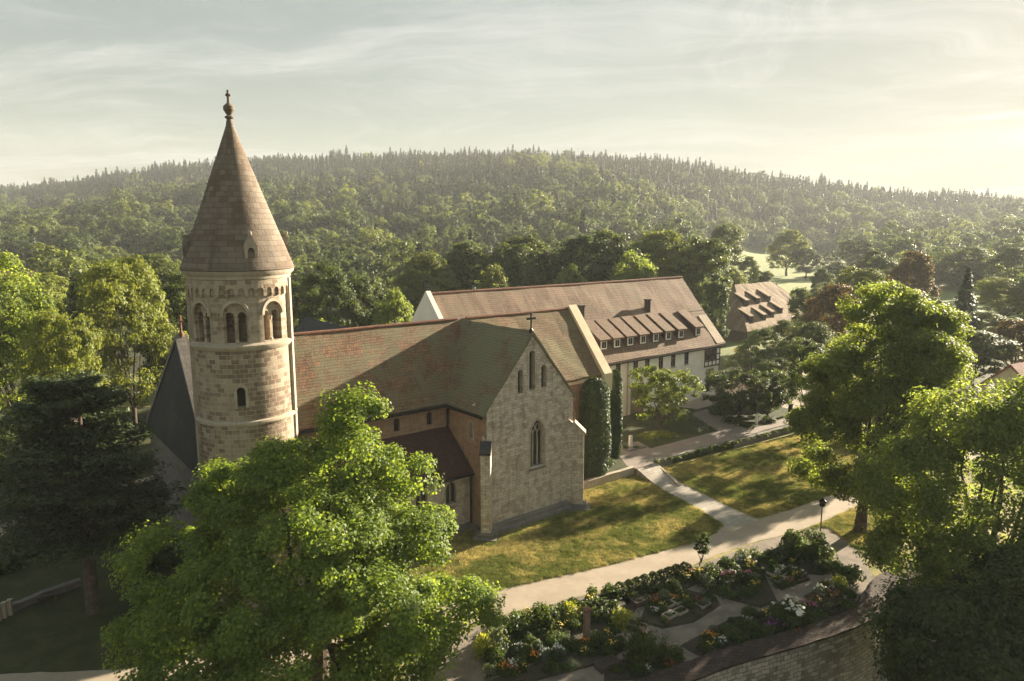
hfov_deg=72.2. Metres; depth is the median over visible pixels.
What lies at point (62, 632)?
shady grass
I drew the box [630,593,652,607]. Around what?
planter box
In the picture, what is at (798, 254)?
broadleaf tree
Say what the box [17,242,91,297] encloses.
broadleaf tree
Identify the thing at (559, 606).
shrub
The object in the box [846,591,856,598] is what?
herb plant
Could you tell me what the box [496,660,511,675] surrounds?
shrub
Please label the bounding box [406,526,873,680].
garden ground
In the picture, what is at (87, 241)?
broadleaf tree
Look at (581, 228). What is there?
conifer tree
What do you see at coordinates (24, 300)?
broadleaf tree
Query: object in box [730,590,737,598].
herb plant
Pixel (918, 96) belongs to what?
sky
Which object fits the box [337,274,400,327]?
broadleaf tree
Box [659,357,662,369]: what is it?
window
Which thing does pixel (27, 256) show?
broadleaf tree
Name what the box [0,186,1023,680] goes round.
terrain
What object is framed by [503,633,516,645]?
herb plant
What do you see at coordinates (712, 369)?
window
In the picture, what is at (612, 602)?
shrub
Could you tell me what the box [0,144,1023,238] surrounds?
conifer forest
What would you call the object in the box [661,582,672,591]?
herb plant
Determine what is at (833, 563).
shrub
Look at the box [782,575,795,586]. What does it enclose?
herb plant
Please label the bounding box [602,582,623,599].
herb plant
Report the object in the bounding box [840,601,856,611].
herb plant
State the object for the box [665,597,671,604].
herb plant
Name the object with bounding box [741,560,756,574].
herb plant
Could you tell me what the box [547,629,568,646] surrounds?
shrub
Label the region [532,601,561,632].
shrub
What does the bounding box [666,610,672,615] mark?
herb plant
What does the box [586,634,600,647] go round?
shrub
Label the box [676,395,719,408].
terrace yard
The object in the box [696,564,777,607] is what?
garden bed
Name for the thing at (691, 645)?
garden bed
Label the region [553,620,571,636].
herb plant
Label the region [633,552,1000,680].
retaining wall
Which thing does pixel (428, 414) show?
clerestory window
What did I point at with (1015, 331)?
broadleaf tree
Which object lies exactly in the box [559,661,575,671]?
herb plant
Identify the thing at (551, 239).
broadleaf tree
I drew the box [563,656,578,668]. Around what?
herb plant
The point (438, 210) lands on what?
conifer tree
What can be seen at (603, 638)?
shrub
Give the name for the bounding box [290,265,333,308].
broadleaf tree
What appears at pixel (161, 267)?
broadleaf tree
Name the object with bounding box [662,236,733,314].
broadleaf tree
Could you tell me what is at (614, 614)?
herb plant
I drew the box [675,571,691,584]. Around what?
herb plant
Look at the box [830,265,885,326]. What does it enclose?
broadleaf tree
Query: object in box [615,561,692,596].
clipped hedge
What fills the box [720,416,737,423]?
shrub
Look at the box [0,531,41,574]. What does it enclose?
shrub
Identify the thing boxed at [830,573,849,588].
shrub
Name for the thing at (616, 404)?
cypress tree
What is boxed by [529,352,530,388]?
lancet window
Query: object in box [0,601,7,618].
fence post
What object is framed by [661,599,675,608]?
herb box
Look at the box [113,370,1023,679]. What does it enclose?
lawn
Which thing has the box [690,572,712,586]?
herb plant
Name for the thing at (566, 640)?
shrub
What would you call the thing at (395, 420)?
clerestory window
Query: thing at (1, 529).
gravel path
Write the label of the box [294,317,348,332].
cloister wing
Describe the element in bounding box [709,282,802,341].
tiled barn
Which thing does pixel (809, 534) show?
herb plant
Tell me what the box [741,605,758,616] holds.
herb plant
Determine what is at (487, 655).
herb plant
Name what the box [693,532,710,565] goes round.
young tree
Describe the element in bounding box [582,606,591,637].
stone stele
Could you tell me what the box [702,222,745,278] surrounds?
broadleaf tree
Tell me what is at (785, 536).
shrub
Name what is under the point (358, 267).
broadleaf tree
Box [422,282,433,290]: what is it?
broadleaf tree
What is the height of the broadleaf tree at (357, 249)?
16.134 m
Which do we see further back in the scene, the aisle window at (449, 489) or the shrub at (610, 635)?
the aisle window at (449, 489)
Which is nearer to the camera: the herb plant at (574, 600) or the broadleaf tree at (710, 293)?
the herb plant at (574, 600)
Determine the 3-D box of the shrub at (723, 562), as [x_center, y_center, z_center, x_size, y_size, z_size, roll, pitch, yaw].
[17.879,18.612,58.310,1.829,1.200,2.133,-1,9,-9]
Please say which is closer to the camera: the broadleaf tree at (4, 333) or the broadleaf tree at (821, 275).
the broadleaf tree at (4, 333)
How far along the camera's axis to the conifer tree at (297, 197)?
562.00 m
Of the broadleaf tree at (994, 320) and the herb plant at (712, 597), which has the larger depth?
the broadleaf tree at (994, 320)
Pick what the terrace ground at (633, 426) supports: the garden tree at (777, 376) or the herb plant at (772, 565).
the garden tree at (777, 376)
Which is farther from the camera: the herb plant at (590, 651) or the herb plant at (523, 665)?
the herb plant at (590, 651)
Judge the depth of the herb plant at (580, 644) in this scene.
47.09 m
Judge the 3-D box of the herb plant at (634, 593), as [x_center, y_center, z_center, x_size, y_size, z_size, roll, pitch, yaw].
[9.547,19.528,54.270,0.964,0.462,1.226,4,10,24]
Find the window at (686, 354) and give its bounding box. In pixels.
[684,353,689,365]
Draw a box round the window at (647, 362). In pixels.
[645,359,649,370]
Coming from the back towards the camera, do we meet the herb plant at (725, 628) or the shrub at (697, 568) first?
the shrub at (697, 568)
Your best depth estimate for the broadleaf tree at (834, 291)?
146.05 m
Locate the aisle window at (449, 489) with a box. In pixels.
[444,481,458,506]
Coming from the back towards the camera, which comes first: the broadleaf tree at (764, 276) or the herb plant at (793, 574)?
the broadleaf tree at (764, 276)
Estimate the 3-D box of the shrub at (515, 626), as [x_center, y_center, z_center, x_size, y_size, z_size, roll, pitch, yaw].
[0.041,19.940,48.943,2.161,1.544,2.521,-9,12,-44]
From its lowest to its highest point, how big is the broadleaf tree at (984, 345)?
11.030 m
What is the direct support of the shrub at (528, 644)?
on the garden bed at (597, 626)
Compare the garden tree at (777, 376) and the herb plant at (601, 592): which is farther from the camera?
the garden tree at (777, 376)
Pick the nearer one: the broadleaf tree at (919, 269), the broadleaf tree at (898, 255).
the broadleaf tree at (919, 269)
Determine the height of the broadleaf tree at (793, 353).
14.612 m
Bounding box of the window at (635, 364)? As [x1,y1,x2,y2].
[633,361,637,371]
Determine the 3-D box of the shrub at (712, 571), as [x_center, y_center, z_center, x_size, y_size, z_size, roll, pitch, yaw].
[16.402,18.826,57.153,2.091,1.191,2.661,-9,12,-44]
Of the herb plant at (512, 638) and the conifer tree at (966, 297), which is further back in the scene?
the conifer tree at (966, 297)
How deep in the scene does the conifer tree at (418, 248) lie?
224.27 m
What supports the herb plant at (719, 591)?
on the garden bed at (765, 599)
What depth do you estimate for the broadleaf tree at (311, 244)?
322.22 m
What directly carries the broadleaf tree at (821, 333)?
on the terrain at (794, 278)
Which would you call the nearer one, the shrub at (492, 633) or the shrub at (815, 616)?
the shrub at (492, 633)
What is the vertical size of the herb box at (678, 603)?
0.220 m
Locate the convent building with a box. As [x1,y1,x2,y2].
[411,276,725,415]
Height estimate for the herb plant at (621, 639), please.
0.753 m
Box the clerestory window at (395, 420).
[394,418,397,430]
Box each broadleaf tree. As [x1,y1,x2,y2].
[0,233,16,252]
[0,250,81,432]
[0,272,69,336]
[0,303,27,395]
[0,401,75,516]
[12,306,110,400]
[14,239,46,269]
[17,242,45,272]
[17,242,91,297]
[43,232,87,268]
[49,231,93,259]
[55,248,119,296]
[58,272,129,380]
[66,259,112,296]
[71,253,188,436]
[84,244,120,261]
[119,253,187,338]
[137,271,188,396]
[146,233,184,273]
[161,259,180,279]
[278,229,298,241]
[287,236,319,263]
[288,228,308,239]
[289,237,321,257]
[290,261,306,283]
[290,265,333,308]
[291,280,320,329]
[292,250,315,275]
[292,253,340,278]
[293,255,318,272]
[293,259,367,332]
[310,244,365,275]
[319,243,348,272]
[320,231,344,258]
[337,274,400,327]
[340,268,384,320]
[341,257,385,307]
[342,237,368,253]
[346,246,370,258]
[355,225,392,258]
[357,257,369,276]
[359,249,380,264]
[361,286,389,322]
[369,238,435,295]
[373,280,408,301]
[373,287,413,324]
[376,242,403,263]
[380,253,395,272]
[386,249,468,320]
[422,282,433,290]
[432,240,499,291]
[472,243,491,254]
[477,262,510,288]
[485,241,548,286]
[501,233,584,285]
[539,239,564,272]
[544,236,564,248]
[547,230,644,284]
[551,263,587,284]
[609,250,658,280]
[614,230,710,313]
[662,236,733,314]
[694,280,730,338]
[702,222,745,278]
[723,266,747,287]
[724,325,785,388]
[737,256,760,283]
[749,270,777,284]
[752,357,796,389]
[763,228,811,275]
[768,318,837,373]
[780,337,833,437]
[786,287,822,330]
[789,248,825,278]
[801,282,861,342]
[809,268,836,297]
[820,262,852,283]
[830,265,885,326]
[835,239,878,271]
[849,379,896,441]
[853,249,901,291]
[885,250,941,297]
[889,238,931,257]
[892,250,913,263]
[926,247,961,284]
[926,296,970,330]
[929,256,942,283]
[934,245,1000,289]
[938,350,972,395]
[950,263,964,286]
[955,330,1022,389]
[966,250,1005,277]
[973,277,1023,317]
[973,310,1016,339]
[979,247,1023,295]
[988,318,1023,364]
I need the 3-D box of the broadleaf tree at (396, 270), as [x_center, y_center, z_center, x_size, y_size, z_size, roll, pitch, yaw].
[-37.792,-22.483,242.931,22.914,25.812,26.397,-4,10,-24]
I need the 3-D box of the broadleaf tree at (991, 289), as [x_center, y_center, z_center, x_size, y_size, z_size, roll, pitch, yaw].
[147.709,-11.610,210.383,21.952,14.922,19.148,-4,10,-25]
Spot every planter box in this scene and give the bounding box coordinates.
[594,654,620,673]
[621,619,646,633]
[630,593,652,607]
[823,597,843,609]
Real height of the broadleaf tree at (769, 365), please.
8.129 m
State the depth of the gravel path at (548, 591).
60.43 m
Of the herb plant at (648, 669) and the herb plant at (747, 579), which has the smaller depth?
the herb plant at (648, 669)
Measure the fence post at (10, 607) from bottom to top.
1.320 m
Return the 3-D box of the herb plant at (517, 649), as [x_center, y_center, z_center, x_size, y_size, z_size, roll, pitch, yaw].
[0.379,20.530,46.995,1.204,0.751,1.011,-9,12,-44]
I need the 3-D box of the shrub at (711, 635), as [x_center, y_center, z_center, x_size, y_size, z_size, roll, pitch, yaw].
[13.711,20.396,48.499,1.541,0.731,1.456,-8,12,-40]
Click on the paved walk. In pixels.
(728, 516)
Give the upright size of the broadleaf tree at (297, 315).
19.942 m
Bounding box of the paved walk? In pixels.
[635,474,757,528]
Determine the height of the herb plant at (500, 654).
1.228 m
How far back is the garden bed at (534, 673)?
45.37 m
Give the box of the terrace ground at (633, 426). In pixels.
[583,400,788,480]
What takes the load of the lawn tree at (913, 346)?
on the lawn at (873, 570)
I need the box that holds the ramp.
[635,463,678,485]
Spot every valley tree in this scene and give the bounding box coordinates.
[844,371,1023,680]
[858,537,1023,680]
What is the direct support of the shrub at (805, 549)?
on the garden bed at (807, 567)
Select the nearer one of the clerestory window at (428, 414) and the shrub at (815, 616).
the shrub at (815, 616)
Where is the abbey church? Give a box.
[146,90,611,610]
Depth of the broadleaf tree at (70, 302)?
111.52 m
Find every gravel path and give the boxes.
[0,475,153,536]
[0,618,364,680]
[384,449,981,628]
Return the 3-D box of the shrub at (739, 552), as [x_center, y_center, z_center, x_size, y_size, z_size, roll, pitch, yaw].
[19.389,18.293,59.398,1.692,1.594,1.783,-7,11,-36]
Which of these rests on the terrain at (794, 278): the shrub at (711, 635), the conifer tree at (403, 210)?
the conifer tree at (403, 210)
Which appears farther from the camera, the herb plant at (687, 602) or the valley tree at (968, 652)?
the herb plant at (687, 602)
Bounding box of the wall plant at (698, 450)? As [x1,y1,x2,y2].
[696,448,701,453]
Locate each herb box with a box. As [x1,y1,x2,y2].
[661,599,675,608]
[661,609,677,619]
[670,598,684,605]
[672,605,688,615]
[684,605,699,613]
[695,601,710,609]
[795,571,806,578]
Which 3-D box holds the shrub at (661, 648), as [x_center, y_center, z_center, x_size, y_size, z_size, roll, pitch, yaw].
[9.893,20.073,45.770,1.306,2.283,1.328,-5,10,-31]
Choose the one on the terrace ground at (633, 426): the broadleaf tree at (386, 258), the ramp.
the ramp
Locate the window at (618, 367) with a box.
[616,364,620,372]
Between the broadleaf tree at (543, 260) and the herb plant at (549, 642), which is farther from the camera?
the broadleaf tree at (543, 260)
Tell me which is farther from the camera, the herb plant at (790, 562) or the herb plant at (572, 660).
the herb plant at (790, 562)
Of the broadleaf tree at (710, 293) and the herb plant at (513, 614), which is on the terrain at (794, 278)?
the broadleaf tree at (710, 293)
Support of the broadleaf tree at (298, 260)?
on the terrain at (794, 278)
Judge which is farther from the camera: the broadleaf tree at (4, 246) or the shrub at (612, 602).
the broadleaf tree at (4, 246)
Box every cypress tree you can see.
[578,376,611,476]
[608,368,622,458]
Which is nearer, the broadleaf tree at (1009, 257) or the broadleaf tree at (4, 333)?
the broadleaf tree at (4, 333)
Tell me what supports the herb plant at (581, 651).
on the garden bed at (534, 673)
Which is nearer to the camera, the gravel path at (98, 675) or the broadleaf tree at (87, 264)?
the gravel path at (98, 675)
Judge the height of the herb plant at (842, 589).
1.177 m
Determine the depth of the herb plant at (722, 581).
55.11 m
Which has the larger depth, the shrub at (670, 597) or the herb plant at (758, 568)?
the herb plant at (758, 568)
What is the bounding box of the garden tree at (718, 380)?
[700,366,785,416]
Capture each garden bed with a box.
[486,590,636,678]
[490,640,626,680]
[604,654,683,680]
[622,576,695,604]
[640,589,720,628]
[680,609,826,655]
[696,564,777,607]
[764,572,809,589]
[771,536,823,574]
[804,585,860,616]
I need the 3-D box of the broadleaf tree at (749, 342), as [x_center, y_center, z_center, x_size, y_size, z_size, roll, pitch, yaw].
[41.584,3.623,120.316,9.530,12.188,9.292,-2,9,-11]
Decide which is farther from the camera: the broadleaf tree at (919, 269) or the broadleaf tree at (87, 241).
the broadleaf tree at (87, 241)
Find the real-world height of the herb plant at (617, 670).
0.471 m
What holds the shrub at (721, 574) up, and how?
on the garden bed at (765, 599)
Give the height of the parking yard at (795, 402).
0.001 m
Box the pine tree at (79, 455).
[0,368,186,615]
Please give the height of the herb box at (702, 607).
0.220 m
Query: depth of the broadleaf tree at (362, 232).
348.20 m
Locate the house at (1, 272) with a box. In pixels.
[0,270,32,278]
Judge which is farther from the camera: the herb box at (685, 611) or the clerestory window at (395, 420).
the clerestory window at (395, 420)
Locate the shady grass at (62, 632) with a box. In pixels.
[0,407,380,680]
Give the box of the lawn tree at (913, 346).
[783,279,977,533]
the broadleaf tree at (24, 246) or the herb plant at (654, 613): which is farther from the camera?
the broadleaf tree at (24, 246)
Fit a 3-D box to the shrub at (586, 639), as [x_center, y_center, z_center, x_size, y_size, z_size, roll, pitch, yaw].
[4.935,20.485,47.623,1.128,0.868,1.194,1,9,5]
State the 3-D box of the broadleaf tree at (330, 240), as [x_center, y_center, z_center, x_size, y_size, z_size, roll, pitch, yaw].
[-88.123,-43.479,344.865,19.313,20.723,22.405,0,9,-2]
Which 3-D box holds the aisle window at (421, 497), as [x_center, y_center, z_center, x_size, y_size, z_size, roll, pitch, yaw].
[-8.273,14.422,63.441,1.600,2.540,0.580,-7,11,-38]
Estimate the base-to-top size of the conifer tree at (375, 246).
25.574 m
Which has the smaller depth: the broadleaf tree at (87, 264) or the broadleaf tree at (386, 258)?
the broadleaf tree at (87, 264)
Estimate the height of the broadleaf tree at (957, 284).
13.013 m
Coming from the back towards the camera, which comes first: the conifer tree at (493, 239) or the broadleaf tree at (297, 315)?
the conifer tree at (493, 239)
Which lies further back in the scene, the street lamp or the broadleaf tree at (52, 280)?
the broadleaf tree at (52, 280)
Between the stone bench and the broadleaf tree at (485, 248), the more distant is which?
the broadleaf tree at (485, 248)
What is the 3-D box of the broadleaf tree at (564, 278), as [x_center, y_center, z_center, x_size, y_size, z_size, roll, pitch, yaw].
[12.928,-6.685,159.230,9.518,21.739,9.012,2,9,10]
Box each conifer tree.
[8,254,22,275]
[28,227,37,269]
[294,188,299,201]
[365,190,375,222]
[370,224,380,258]
[374,197,383,227]
[400,202,405,215]
[405,199,409,214]
[415,243,430,288]
[433,205,439,235]
[447,184,452,202]
[450,209,458,240]
[451,194,456,205]
[467,229,473,243]
[485,233,493,249]
[487,221,497,250]
[510,193,521,220]
[553,189,559,203]
[576,209,587,238]
[611,192,616,205]
[652,203,658,221]
[951,267,982,351]
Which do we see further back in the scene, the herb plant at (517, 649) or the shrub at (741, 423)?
the shrub at (741, 423)
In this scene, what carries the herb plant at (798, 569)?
on the garden bed at (803, 579)
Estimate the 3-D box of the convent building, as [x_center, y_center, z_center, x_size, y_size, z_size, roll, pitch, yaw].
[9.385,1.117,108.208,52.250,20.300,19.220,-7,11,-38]
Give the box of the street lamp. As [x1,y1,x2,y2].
[819,498,826,536]
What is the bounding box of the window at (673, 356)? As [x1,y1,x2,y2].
[670,355,675,367]
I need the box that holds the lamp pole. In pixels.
[755,386,758,423]
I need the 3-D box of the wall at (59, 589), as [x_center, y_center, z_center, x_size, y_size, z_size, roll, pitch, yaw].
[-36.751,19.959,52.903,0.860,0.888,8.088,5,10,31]
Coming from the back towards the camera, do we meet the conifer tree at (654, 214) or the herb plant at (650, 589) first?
the conifer tree at (654, 214)
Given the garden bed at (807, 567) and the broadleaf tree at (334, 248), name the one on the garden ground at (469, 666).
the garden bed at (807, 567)
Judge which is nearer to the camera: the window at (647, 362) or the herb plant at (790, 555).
the herb plant at (790, 555)
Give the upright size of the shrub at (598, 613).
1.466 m
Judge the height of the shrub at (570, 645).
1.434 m
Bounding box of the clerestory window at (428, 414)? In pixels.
[427,412,429,423]
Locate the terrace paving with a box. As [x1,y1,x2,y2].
[621,409,787,468]
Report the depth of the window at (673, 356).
109.91 m
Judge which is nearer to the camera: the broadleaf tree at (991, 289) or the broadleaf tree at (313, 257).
the broadleaf tree at (991, 289)
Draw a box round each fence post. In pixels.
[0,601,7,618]
[6,598,13,615]
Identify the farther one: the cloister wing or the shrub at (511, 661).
the cloister wing
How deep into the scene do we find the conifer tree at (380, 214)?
557.58 m
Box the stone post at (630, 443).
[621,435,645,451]
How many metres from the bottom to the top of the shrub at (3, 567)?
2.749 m
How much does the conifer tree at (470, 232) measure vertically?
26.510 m
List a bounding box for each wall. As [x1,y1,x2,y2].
[7,578,81,611]
[583,466,634,489]
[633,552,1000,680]
[654,425,792,466]
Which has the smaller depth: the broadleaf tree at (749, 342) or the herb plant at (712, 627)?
the herb plant at (712, 627)
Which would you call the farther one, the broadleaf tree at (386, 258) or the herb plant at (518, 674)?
the broadleaf tree at (386, 258)
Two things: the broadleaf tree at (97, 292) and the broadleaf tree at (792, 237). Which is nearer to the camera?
the broadleaf tree at (97, 292)
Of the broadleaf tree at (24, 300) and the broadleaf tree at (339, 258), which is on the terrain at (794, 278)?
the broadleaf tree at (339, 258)
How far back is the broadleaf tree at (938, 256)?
333.67 m
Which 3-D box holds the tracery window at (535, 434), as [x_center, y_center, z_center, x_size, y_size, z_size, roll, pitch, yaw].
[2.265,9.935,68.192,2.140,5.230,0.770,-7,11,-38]
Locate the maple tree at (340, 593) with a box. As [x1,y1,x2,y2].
[100,380,505,680]
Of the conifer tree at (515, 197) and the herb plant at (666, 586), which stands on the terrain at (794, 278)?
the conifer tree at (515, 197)
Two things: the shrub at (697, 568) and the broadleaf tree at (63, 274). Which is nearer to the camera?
the shrub at (697, 568)
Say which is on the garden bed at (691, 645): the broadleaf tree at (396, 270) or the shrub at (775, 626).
the shrub at (775, 626)
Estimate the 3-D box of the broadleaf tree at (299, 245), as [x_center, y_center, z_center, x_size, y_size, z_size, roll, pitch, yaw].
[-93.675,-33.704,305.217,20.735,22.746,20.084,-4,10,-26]
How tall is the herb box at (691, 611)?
0.220 m
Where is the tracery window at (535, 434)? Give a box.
[529,417,545,471]
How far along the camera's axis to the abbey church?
64.43 m
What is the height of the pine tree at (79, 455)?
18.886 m
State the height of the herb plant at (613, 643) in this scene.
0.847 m
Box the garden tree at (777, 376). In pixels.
[747,369,793,415]
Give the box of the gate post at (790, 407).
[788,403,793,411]
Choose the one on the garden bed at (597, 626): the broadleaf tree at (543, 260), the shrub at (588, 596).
the shrub at (588, 596)
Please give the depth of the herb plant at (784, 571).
57.62 m
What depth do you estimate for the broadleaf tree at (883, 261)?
257.83 m
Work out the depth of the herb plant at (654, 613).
51.46 m
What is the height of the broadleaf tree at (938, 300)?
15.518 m
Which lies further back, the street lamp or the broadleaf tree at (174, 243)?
the broadleaf tree at (174, 243)
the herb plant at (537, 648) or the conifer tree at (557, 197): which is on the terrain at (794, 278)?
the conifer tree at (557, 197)
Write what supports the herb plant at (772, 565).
on the garden bed at (803, 579)
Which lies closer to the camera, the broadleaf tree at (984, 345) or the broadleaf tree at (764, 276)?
the broadleaf tree at (984, 345)
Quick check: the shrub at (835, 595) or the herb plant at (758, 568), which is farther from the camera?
the herb plant at (758, 568)
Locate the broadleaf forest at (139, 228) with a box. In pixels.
[0,150,1023,319]
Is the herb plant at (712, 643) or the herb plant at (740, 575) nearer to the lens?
the herb plant at (712, 643)
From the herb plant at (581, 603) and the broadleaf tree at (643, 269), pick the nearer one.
the herb plant at (581, 603)
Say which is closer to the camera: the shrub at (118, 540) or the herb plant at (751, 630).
the herb plant at (751, 630)
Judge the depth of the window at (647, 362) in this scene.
106.18 m
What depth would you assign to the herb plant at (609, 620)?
50.48 m
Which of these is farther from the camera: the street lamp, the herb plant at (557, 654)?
the street lamp
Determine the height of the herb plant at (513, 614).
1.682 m
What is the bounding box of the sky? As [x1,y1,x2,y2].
[0,0,1023,198]
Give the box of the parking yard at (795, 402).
[714,367,819,407]
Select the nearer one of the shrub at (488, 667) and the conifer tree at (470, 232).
the shrub at (488, 667)
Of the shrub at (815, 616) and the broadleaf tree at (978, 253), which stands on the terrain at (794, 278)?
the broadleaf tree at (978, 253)
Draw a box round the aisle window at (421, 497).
[414,489,428,509]
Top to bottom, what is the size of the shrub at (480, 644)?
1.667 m
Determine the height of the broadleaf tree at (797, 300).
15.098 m
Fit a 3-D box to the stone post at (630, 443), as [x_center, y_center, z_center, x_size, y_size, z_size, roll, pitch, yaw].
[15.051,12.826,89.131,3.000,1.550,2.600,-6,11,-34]
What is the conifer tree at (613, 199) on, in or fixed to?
on the terrain at (794, 278)
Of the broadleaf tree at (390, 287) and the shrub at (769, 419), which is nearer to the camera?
the shrub at (769, 419)
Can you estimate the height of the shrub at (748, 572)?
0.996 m
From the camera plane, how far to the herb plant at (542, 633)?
48.51 m
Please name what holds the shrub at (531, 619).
on the garden bed at (597, 626)
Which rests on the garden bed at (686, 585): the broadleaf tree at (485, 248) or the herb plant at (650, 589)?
the herb plant at (650, 589)
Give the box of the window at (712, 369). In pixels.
[706,368,713,377]
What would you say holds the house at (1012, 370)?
on the terrain at (794, 278)
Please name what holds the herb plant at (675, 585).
on the garden bed at (686, 585)
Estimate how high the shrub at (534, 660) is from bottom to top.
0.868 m
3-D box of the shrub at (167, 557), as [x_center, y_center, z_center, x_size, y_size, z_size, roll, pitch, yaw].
[-30.499,18.092,58.974,5.322,2.382,4.182,-5,10,-27]
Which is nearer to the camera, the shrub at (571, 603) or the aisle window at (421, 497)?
the shrub at (571, 603)
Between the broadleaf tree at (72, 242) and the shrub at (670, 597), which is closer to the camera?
the shrub at (670, 597)
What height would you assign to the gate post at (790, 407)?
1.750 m
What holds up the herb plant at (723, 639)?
on the garden bed at (691, 645)
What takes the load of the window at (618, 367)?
in the convent building
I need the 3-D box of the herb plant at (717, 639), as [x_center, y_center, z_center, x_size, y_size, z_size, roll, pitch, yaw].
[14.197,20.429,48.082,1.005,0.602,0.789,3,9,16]
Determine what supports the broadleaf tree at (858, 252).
on the terrain at (794, 278)
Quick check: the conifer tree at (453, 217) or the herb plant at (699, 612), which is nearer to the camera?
the herb plant at (699, 612)
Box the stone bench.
[36,592,57,603]
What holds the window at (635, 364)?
in the convent building
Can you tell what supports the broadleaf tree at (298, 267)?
on the terrain at (794, 278)
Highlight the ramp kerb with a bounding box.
[650,458,680,485]
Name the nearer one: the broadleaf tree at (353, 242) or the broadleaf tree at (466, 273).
the broadleaf tree at (466, 273)
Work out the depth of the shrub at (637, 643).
45.72 m
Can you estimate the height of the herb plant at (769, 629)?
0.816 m
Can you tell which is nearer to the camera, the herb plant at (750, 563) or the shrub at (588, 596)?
the shrub at (588, 596)
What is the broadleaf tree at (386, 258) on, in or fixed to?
on the terrain at (794, 278)
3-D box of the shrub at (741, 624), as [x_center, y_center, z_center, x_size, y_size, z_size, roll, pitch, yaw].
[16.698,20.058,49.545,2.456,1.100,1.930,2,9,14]
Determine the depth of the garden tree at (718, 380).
100.93 m
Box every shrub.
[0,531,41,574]
[0,545,26,570]
[93,510,149,542]
[117,544,183,578]
[471,631,498,659]
[482,662,496,680]
[485,625,511,656]
[486,653,502,668]
[494,614,526,640]
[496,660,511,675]
[507,657,518,672]
[513,653,528,664]
[519,637,543,657]
[520,610,540,637]
[526,647,541,664]
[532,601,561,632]
[538,644,550,658]
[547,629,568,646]
[550,640,566,655]
[552,601,570,626]
[561,601,582,622]
[561,634,569,651]
[565,635,577,653]
[578,636,591,647]
[583,593,597,605]
[583,597,611,622]
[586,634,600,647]
[595,597,621,614]
[596,632,608,644]
[602,628,617,640]
[607,458,615,465]
[608,606,635,631]
[622,608,643,663]
[626,631,650,655]
[637,432,659,439]
[640,617,661,666]
[649,430,677,437]
[655,631,671,665]
[666,593,678,599]
[670,641,685,661]
[688,566,706,576]
[699,629,719,641]
[702,561,724,582]
[709,408,722,415]
[715,556,737,570]
[718,570,740,586]
[718,623,748,643]
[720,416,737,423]
[732,548,749,566]
[733,616,763,633]
[734,419,754,426]
[741,570,751,578]
[749,546,770,564]
[762,415,777,422]
[763,615,786,631]
[764,547,789,563]
[767,594,811,629]
[779,529,801,546]
[783,530,820,563]
[799,599,820,613]
[805,609,829,623]
[811,539,838,562]
[813,557,843,573]
[824,589,840,598]
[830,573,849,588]
[831,563,866,584]
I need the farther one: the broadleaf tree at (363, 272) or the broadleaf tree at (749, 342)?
the broadleaf tree at (363, 272)
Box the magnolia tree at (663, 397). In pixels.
[628,364,705,429]
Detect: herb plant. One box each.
[484,643,506,659]
[491,644,506,662]
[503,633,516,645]
[504,664,524,676]
[506,637,525,653]
[509,610,521,619]
[509,640,524,655]
[518,662,527,671]
[523,631,534,642]
[526,622,547,638]
[526,643,544,654]
[531,601,547,614]
[541,660,560,674]
[544,634,564,652]
[546,651,563,661]
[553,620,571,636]
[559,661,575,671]
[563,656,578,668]
[565,612,582,630]
[567,596,579,604]
[568,600,587,610]
[568,638,588,652]
[569,606,582,623]
[576,645,588,656]
[582,645,599,655]
[585,583,597,600]
[598,590,610,597]
[600,640,617,655]
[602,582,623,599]
[604,612,614,622]
[605,639,620,656]
[606,623,619,632]
[607,608,620,623]
[610,664,623,674]
[613,635,626,649]
[628,661,644,676]
[629,590,640,597]
[630,653,646,676]
[643,603,652,610]
[645,582,656,593]
[645,662,653,672]
[646,593,661,605]
[648,606,659,613]
[648,607,660,615]
[653,583,663,593]
[656,589,671,600]
[656,605,667,613]
[657,601,670,608]
[658,656,676,669]
[660,615,668,623]
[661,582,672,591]
[664,650,679,663]
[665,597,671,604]
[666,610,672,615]
[668,577,681,591]
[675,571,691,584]
[676,588,690,598]
[681,597,695,609]
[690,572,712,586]
[695,609,703,616]
[696,641,712,652]
[699,573,717,591]
[702,592,716,601]
[705,640,717,651]
[709,624,718,632]
[712,633,724,644]
[713,635,729,646]
[714,584,731,598]
[719,578,729,590]
[721,624,731,638]
[726,565,743,575]
[727,616,740,624]
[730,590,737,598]
[735,553,750,566]
[736,585,758,599]
[737,569,747,581]
[740,558,758,568]
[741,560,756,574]
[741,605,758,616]
[744,563,765,575]
[744,621,758,638]
[745,574,764,585]
[747,580,764,593]
[749,572,761,582]
[758,608,775,621]
[759,623,776,635]
[768,556,778,571]
[769,574,781,583]
[773,581,787,588]
[774,567,781,574]
[777,564,786,574]
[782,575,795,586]
[785,552,794,562]
[788,558,798,566]
[789,570,799,580]
[791,568,804,574]
[802,528,816,537]
[809,594,822,604]
[810,529,826,543]
[811,582,826,595]
[814,559,827,573]
[819,579,830,587]
[820,540,833,557]
[822,601,836,609]
[833,581,846,594]
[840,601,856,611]
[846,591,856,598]
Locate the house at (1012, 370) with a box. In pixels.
[973,362,1023,399]
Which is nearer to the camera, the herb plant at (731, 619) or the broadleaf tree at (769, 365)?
the herb plant at (731, 619)
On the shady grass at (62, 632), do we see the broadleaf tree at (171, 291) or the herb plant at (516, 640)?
the broadleaf tree at (171, 291)
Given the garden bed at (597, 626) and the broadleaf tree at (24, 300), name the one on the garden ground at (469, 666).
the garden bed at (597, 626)

